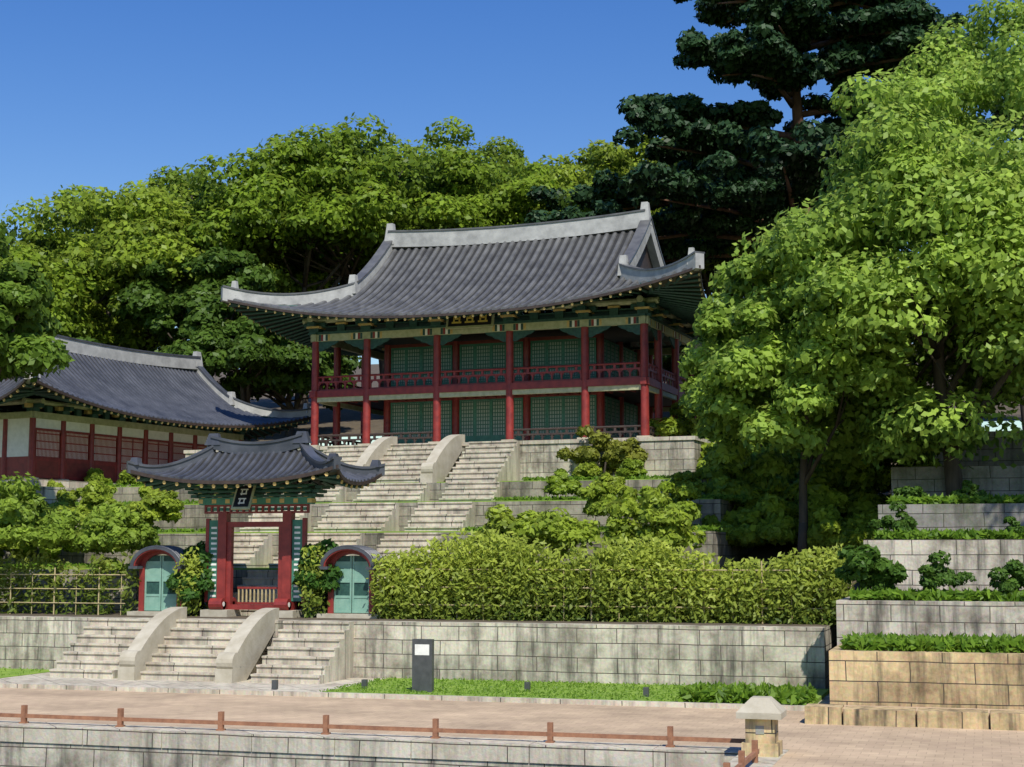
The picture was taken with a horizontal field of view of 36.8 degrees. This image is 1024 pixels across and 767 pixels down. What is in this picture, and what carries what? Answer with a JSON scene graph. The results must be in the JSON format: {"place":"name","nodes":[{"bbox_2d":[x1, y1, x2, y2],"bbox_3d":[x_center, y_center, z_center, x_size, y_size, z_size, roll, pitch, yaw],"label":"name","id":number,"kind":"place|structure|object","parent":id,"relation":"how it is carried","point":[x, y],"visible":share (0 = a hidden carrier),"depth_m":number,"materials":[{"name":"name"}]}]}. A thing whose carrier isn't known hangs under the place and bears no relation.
{"place":"outdoors","nodes":[
{"label":"outdoors","id":0,"kind":"place"},
{"bbox_2d":[3,376,23,380],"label":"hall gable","id":1,"kind":"structure","parent":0,"point":[14,378],"depth_m":59.40,"materials":[{"name":"grey tile"}]},
{"bbox_2d":[35,486,81,503],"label":"stone wall","id":2,"kind":"structure","parent":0,"point":[49,493],"depth_m":56.72,"materials":[{"name":"grey stone"}]},
{"bbox_2d":[0,478,126,483],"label":"stone foundation","id":3,"kind":"object","parent":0,"point":[55,479],"visible":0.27,"depth_m":59.15,"materials":[{"name":"grey stone"}]},
{"bbox_2d":[0,479,130,487],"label":"stone foundation","id":4,"kind":"object","parent":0,"point":[66,484],"depth_m":58.24,"materials":[{"name":"grey stone"}]},
{"bbox_2d":[23,477,116,483],"bbox_3d":[-17.199,4.328,64.571,4.900,0.100,13.200,-3,-7,27],"label":"stone foundation","id":5,"kind":"object","parent":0,"point":[56,479],"visible":0.06,"depth_m":59.10,"materials":[{"name":"grey stone"}]},
{"bbox_2d":[0,428,206,483],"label":"red hall","id":6,"kind":"structure","parent":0,"point":[18,464],"depth_m":59.15,"materials":[{"name":"red wood"}]},
{"bbox_2d":[0,336,310,456],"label":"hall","id":7,"kind":"structure","parent":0,"point":[119,354],"depth_m":64.72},
{"bbox_2d":[1,418,241,483],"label":"columns","id":8,"kind":"structure","parent":7,"relation":"attached to","point":[31,448],"depth_m":59.43,"materials":[{"name":"red wood"}]},
{"bbox_2d":[0,397,243,439],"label":"eaves","id":9,"kind":"object","parent":7,"relation":"attached to","point":[5,414],"visible":0.53,"depth_m":60.64,"materials":[{"name":"green wood"}]},
{"bbox_2d":[24,403,239,431],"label":"brackets","id":10,"kind":"object","parent":7,"relation":"attached to","point":[28,405],"visible":0.28,"depth_m":59.43,"materials":[{"name":"wood"}]},
{"bbox_2d":[22,403,249,434],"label":"rafter ends","id":11,"kind":"object","parent":7,"relation":"attached to","point":[65,411],"visible":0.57,"depth_m":60.92,"materials":[{"name":"green wood"}]},
{"bbox_2d":[0,353,281,425],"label":"roof tiles","id":12,"kind":"object","parent":7,"relation":"attached to","point":[127,379],"visible":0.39,"depth_m":64.97,"materials":[{"name":"grey tile"}]},
{"bbox_2d":[0,382,304,438],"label":"hall soffit","id":13,"kind":"structure","parent":7,"relation":"attached to","point":[17,408],"depth_m":64.92,"materials":[{"name":"green wood"}]},
{"bbox_2d":[0,382,307,440],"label":"eave underside","id":14,"kind":"object","parent":7,"relation":"attached to","point":[45,393],"visible":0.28,"depth_m":58.86,"materials":[{"name":"green wood"}]},
{"bbox_2d":[0,376,310,439],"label":"roof eave","id":15,"kind":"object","parent":7,"relation":"attached to","point":[17,387],"depth_m":60.85,"materials":[{"name":"grey tile"}]},
{"bbox_2d":[3,382,308,440],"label":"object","id":16,"kind":"object","parent":7,"relation":"attached to","point":[48,390],"visible":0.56,"depth_m":60.49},
{"bbox_2d":[0,334,310,425],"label":"tiled roof","id":17,"kind":"structure","parent":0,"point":[221,411],"depth_m":64.83,"materials":[{"name":"grey tile"}]},
{"bbox_2d":[36,461,114,479],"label":"wall panels","id":18,"kind":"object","parent":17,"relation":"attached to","point":[50,468],"depth_m":59.80,"materials":[{"name":"red wood"}]},
{"bbox_2d":[35,430,205,470],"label":"lattice windows","id":19,"kind":"structure","parent":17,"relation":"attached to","point":[47,444],"depth_m":61.46,"materials":[{"name":"red wood"}]},
{"bbox_2d":[231,485,255,509],"bbox_3d":[-7.569,3.091,43.577,0.580,0.975,0.547,-2,-7,17],"label":"signboard frame","id":20,"kind":"object","parent":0,"point":[249,504],"visible":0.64,"depth_m":43.36,"materials":[{"name":"wood"}]},
{"bbox_2d":[191,484,314,600],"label":"green gate","id":21,"kind":"structure","parent":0,"point":[260,501],"depth_m":44.00,"materials":[{"name":"wood"}]},
{"bbox_2d":[126,431,384,606],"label":"gate","id":22,"kind":"structure","parent":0,"point":[269,448],"depth_m":44.16,"materials":[{"name":"grey tile"}]},
{"bbox_2d":[146,471,340,484],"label":"gate soffit","id":23,"kind":"structure","parent":22,"relation":"attached to","point":[317,481],"depth_m":44.93,"materials":[{"name":"green wood"}]},
{"bbox_2d":[126,465,381,485],"bbox_3d":[-7.343,2.729,44.357,6.533,0.480,3.462,-2,-7,17],"label":"gate roof eave","id":24,"kind":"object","parent":22,"relation":"attached to","point":[342,477],"depth_m":42.85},
{"bbox_2d":[137,475,374,490],"bbox_3d":[-7.343,2.879,44.340,6.245,0.369,3.297,-2,-7,17],"label":"gate rafter","id":25,"kind":"object","parent":22,"relation":"attached to","point":[171,485],"visible":0.52,"depth_m":43.70,"materials":[{"name":"green wood"}]},
{"bbox_2d":[136,472,375,491],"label":"rafter ends","id":26,"kind":"object","parent":22,"relation":"attached to","point":[250,485],"visible":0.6,"depth_m":42.93,"materials":[{"name":"wood"}]},
{"bbox_2d":[185,485,329,498],"bbox_3d":[-7.343,3.127,44.313,4.320,0.320,1.300,-2,-7,17],"label":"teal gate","id":27,"kind":"object","parent":22,"relation":"attached to","point":[315,490],"visible":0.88,"depth_m":43.90,"materials":[{"name":"wood"}]},
{"bbox_2d":[157,450,373,481],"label":"roof tiles","id":28,"kind":"object","parent":22,"relation":"attached to","point":[258,460],"visible":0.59,"depth_m":43.83,"materials":[{"name":"grey tile"}]},
{"bbox_2d":[198,487,315,503],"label":"brackets","id":29,"kind":"object","parent":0,"point":[312,500],"visible":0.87,"depth_m":43.93,"materials":[{"name":"wood"}]},
{"bbox_2d":[238,589,277,601],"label":"gate balusters","id":30,"kind":"object","parent":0,"point":[257,595],"visible":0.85,"depth_m":44.30,"materials":[{"name":"beige wood"}]},
{"bbox_2d":[0,478,829,704],"bbox_3d":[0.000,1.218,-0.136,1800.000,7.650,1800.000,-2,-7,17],"label":"ground grass","id":31,"kind":"structure","parent":0,"point":[822,694],"depth_m":37.80,"materials":[{"name":"green plant"}]},
{"bbox_2d":[221,202,703,320],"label":"roof ridge","id":32,"kind":"structure","parent":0,"point":[605,224],"depth_m":66.64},
{"bbox_2d":[221,265,705,343],"bbox_3d":[0.093,-2.593,67.704,20.569,1.250,15.050,-2,-7,21],"label":"roof eave","id":33,"kind":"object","parent":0,"point":[498,310],"depth_m":60.72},
{"bbox_2d":[228,273,702,355],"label":"roof rafters","id":34,"kind":"object","parent":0,"point":[680,308],"visible":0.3,"depth_m":62.29,"materials":[{"name":"green wood"}]},
{"bbox_2d":[228,271,702,346],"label":"pavilion soffit","id":35,"kind":"structure","parent":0,"point":[647,287],"depth_m":64.88,"materials":[{"name":"green wood"}]},
{"bbox_2d":[228,271,703,355],"bbox_3d":[0.093,-2.442,67.687,20.340,1.153,14.899,-2,-7,21],"label":"pavilion rafter end","id":36,"kind":"object","parent":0,"point":[490,314],"visible":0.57,"depth_m":60.84,"materials":[{"name":"green wood"}]},
{"bbox_2d":[448,314,491,326],"bbox_3d":[-1.706,-2.670,62.997,1.900,0.657,0.228,-2,-7,21],"label":"signboard","id":37,"kind":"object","parent":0,"point":[475,320],"depth_m":62.90},
{"bbox_2d":[452,315,487,323],"bbox_3d":[-1.720,-2.683,62.962,1.580,0.401,0.111,-2,-7,21],"label":"signboard lettering","id":38,"kind":"object","parent":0,"point":[469,317],"visible":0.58,"depth_m":62.94},
{"bbox_2d":[277,231,667,322],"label":"roof tiles","id":39,"kind":"object","parent":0,"point":[536,260],"visible":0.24,"depth_m":65.92,"materials":[{"name":"grey tile"}]},
{"bbox_2d":[340,334,635,403],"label":"beams","id":40,"kind":"structure","parent":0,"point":[490,341],"depth_m":64.89,"materials":[{"name":"wood"}]},
{"bbox_2d":[318,338,671,445],"bbox_3d":[0.093,0.687,67.339,14.760,4.550,9.600,-2,-7,21],"label":"dark pavilion wood","id":41,"kind":"object","parent":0,"point":[630,397],"visible":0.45,"depth_m":63.90,"materials":[{"name":"brown wood"}]},
{"bbox_2d":[309,317,695,410],"bbox_3d":[0.093,-0.520,67.473,15.000,2.680,9.840,-2,-7,21],"label":"balcony railing","id":42,"kind":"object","parent":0,"point":[468,386],"depth_m":62.91,"materials":[{"name":"red wood"}]},
{"bbox_2d":[310,323,695,445],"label":"columns","id":43,"kind":"structure","parent":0,"point":[645,410],"depth_m":63.97,"materials":[{"name":"red wood"}]},
{"bbox_2d":[306,305,700,349],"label":"roof brackets","id":44,"kind":"object","parent":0,"point":[538,311],"visible":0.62,"depth_m":62.82,"materials":[{"name":"green wood"}]},
{"bbox_2d":[302,295,705,415],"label":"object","id":45,"kind":"object","parent":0,"point":[471,329],"visible":0.48,"depth_m":63.19,"materials":[{"name":"green wood"}]},
{"bbox_2d":[304,302,704,353],"bbox_3d":[0.093,-1.760,67.611,15.560,1.226,10.400,-2,-7,21],"label":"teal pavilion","id":46,"kind":"object","parent":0,"point":[627,335],"visible":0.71,"depth_m":64.11,"materials":[{"name":"teal wood"}]},
{"bbox_2d":[323,317,690,340],"bbox_3d":[0.980,-2.161,63.680,16.911,0.260,7.394,1,-6,-11],"label":"column capital","id":47,"kind":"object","parent":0,"point":[498,329],"depth_m":62.90,"materials":[{"name":"red wood"}]},
{"bbox_2d":[0,0,1023,557],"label":"tree","id":48,"kind":"object","parent":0,"point":[932,182],"depth_m":48.61,"materials":[{"name":"green plant"}]},
{"bbox_2d":[0,539,1023,766],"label":"terrace walls","id":49,"kind":"structure","parent":0,"point":[651,654],"depth_m":38.05,"materials":[{"name":"stone"}]},
{"bbox_2d":[0,479,753,611],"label":"terrace walls","id":50,"kind":"structure","parent":49,"relation":"on","point":[194,516],"depth_m":50.56,"materials":[{"name":"stone"}]},
{"bbox_2d":[185,440,703,480],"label":"stone retaining wall","id":51,"kind":"structure","parent":50,"relation":"on","point":[668,457],"depth_m":55.11,"materials":[{"name":"grey stone"}]},
{"bbox_2d":[184,436,714,482],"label":"stone staircase","id":52,"kind":"structure","parent":50,"relation":"on","point":[485,461],"depth_m":56.22,"materials":[{"name":"grey stone"}]},
{"bbox_2d":[221,209,704,322],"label":"tiled roof","id":53,"kind":"structure","parent":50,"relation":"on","point":[339,307],"depth_m":65.11,"materials":[{"name":"grey tile"}]},
{"bbox_2d":[311,434,653,482],"bbox_3d":[-1.244,3.482,63.523,15.100,2.090,17.400,-2,-7,21],"label":"pavilion stone","id":54,"kind":"object","parent":50,"relation":"on","point":[437,466],"visible":0.46,"depth_m":56.46,"materials":[{"name":"grey stone"}]},
{"bbox_2d":[0,481,805,766],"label":"stone stairs","id":55,"kind":"structure","parent":49,"relation":"on","point":[307,658],"depth_m":39.47,"materials":[{"name":"stone"}]},
{"bbox_2d":[0,705,758,766],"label":"low railing","id":56,"kind":"object","parent":55,"relation":"on","point":[436,730],"visible":0.99,"depth_m":27.87,"materials":[{"name":"brown wood"}]},
{"bbox_2d":[118,607,786,719],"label":"stair balustrades","id":57,"kind":"object","parent":55,"relation":"on","point":[238,658],"visible":0.97,"depth_m":40.06,"materials":[{"name":"stone"}]},
{"bbox_2d":[272,639,648,696],"bbox_3d":[-8.685,6.537,34.871,25.820,1.310,9.530,-2,-7,17],"label":"information sign and lights","id":58,"kind":"object","parent":55,"relation":"on","point":[422,672],"visible":0.8,"depth_m":36.32},
{"bbox_2d":[415,644,428,654],"bbox_3d":[-2.126,6.290,36.355,0.360,0.250,0.006,-2,-7,17],"label":"sign plate","id":59,"kind":"object","parent":58,"relation":"attached to","point":[421,649],"visible":1,"depth_m":36.35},
{"bbox_2d":[741,643,1023,756],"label":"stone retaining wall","id":60,"kind":"structure","parent":49,"relation":"on","point":[942,681],"depth_m":30.33,"materials":[{"name":"beige stone"}]},
{"bbox_2d":[755,431,1023,734],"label":"shaded walls","id":61,"kind":"structure","parent":49,"relation":"on","point":[990,476],"depth_m":44.71,"materials":[{"name":"stone"}]},
{"bbox_2d":[0,688,1023,766],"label":"paving","id":62,"kind":"structure","parent":0,"point":[818,745],"depth_m":30.64,"materials":[{"name":"beige stone"}]},
{"bbox_2d":[0,539,1023,652],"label":"coping","id":63,"kind":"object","parent":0,"point":[70,614],"depth_m":41.26,"materials":[{"name":"grey stone"}]},
{"bbox_2d":[127,611,189,615],"bbox_3d":[-10.212,6.693,44.798,1.840,0.120,0.700,-2,-7,17],"label":"doorstep","id":64,"kind":"object","parent":63,"relation":"on","point":[143,613],"visible":0.43,"depth_m":44.62,"materials":[{"name":"grey stone"}]},
{"bbox_2d":[134,549,182,610],"bbox_3d":[-10.212,5.736,44.905,1.460,1.806,0.800,-2,-7,17],"label":"door frame","id":65,"kind":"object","parent":64,"relation":"on","point":[143,558],"depth_m":44.95,"materials":[{"name":"paint"}]},
{"bbox_2d":[128,545,189,568],"bbox_3d":[-10.212,5.074,44.978,1.720,0.678,0.880,-2,-7,17],"label":"arched gate roof","id":66,"kind":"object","parent":65,"relation":"on","point":[174,551],"visible":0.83,"depth_m":44.66,"materials":[{"name":"grey tile"}]},
{"bbox_2d":[147,556,175,593],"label":"panels","id":67,"kind":"object","parent":65,"relation":"attached to","point":[152,587],"visible":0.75,"depth_m":44.93,"materials":[{"name":"paint"}]},
{"bbox_2d":[144,556,176,610],"bbox_3d":[-10.212,5.823,44.895,1.080,1.590,0.070,-2,-7,17],"label":"door","id":68,"kind":"structure","parent":64,"relation":"on","point":[155,571],"depth_m":44.89,"materials":[{"name":"teal wood"}]},
{"bbox_2d":[200,609,306,617],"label":"stone plinth","id":69,"kind":"structure","parent":63,"relation":"on","point":[232,613],"depth_m":43.65,"materials":[{"name":"grey stone"}]},
{"bbox_2d":[126,433,384,481],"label":"gate roof","id":70,"kind":"structure","parent":63,"relation":"on","point":[308,449],"depth_m":43.78,"materials":[{"name":"grey tile"}]},
{"bbox_2d":[204,504,309,610],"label":"red gate","id":71,"kind":"structure","parent":63,"relation":"on","point":[225,553],"depth_m":44.05,"materials":[{"name":"red wood"}]},
{"bbox_2d":[317,613,378,618],"bbox_3d":[-4.475,6.498,43.055,1.840,0.120,0.700,-2,-7,17],"label":"doorstep","id":72,"kind":"object","parent":63,"relation":"on","point":[347,615],"visible":0.79,"depth_m":42.77,"materials":[{"name":"grey stone"}]},
{"bbox_2d":[323,549,376,613],"bbox_3d":[-4.475,5.541,43.161,1.460,1.806,0.800,-2,-7,17],"label":"door frame","id":73,"kind":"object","parent":72,"relation":"on","point":[333,558],"depth_m":43.15,"materials":[{"name":"paint"}]},
{"bbox_2d":[318,545,381,569],"bbox_3d":[-4.475,4.879,43.235,1.720,0.678,0.880,-2,-7,17],"label":"arched gate roof","id":74,"kind":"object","parent":73,"relation":"attached to","point":[366,551],"visible":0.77,"depth_m":42.92,"materials":[{"name":"grey tile"}]},
{"bbox_2d":[334,556,368,612],"bbox_3d":[-4.475,5.629,43.151,1.080,1.590,0.070,-2,-7,17],"label":"door","id":75,"kind":"structure","parent":73,"relation":"attached to","point":[353,570],"depth_m":43.12,"materials":[{"name":"teal wood"}]},
{"bbox_2d":[336,556,367,595],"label":"panels","id":76,"kind":"object","parent":73,"relation":"attached to","point":[360,589],"visible":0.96,"depth_m":43.15,"materials":[{"name":"paint"}]},
{"bbox_2d":[0,560,851,623],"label":"bamboo hedge frame","id":77,"kind":"object","parent":63,"relation":"on","point":[121,589],"visible":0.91,"depth_m":41.56,"materials":[{"name":"wood"}]},
{"bbox_2d":[0,425,1023,704],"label":"hedge foliage","id":78,"kind":"object","parent":63,"relation":"on","point":[32,523],"visible":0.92,"depth_m":41.69,"materials":[{"name":"green plant"}]},
{"bbox_2d":[190,586,834,622],"bbox_3d":[-0.385,6.014,42.114,18.600,0.875,0.400,-2,-7,17],"label":"hedge","id":79,"kind":"object","parent":63,"relation":"on","point":[325,594],"visible":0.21,"depth_m":42.56,"materials":[{"name":"green plant"}]},
{"bbox_2d":[0,0,1023,445],"label":"sky","id":80,"kind":"structure","parent":0,"point":[110,94],"materials":[{"name":"blue"}]},
{"bbox_2d":[390,338,637,443],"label":"green pavilion","id":81,"kind":"structure","parent":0,"point":[489,437],"depth_m":64.78,"materials":[{"name":"green wood"}]},
{"bbox_2d":[375,244,652,289],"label":"gable wall","id":82,"kind":"structure","parent":0,"point":[644,262],"depth_m":66.14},
{"bbox_2d":[392,339,636,437],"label":"lattice doors","id":83,"kind":"structure","parent":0,"point":[538,405],"depth_m":64.89,"materials":[{"name":"green wood"}]},
{"bbox_2d":[213,343,1020,590],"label":"sloping ground","id":84,"kind":"structure","parent":0,"point":[350,421],"depth_m":88.01,"materials":[{"name":"green plant"}]},
{"bbox_2d":[523,0,1022,264],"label":"pine","id":85,"kind":"object","parent":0,"point":[760,45],"depth_m":81.44,"materials":[{"name":"green plant"}]}
]}

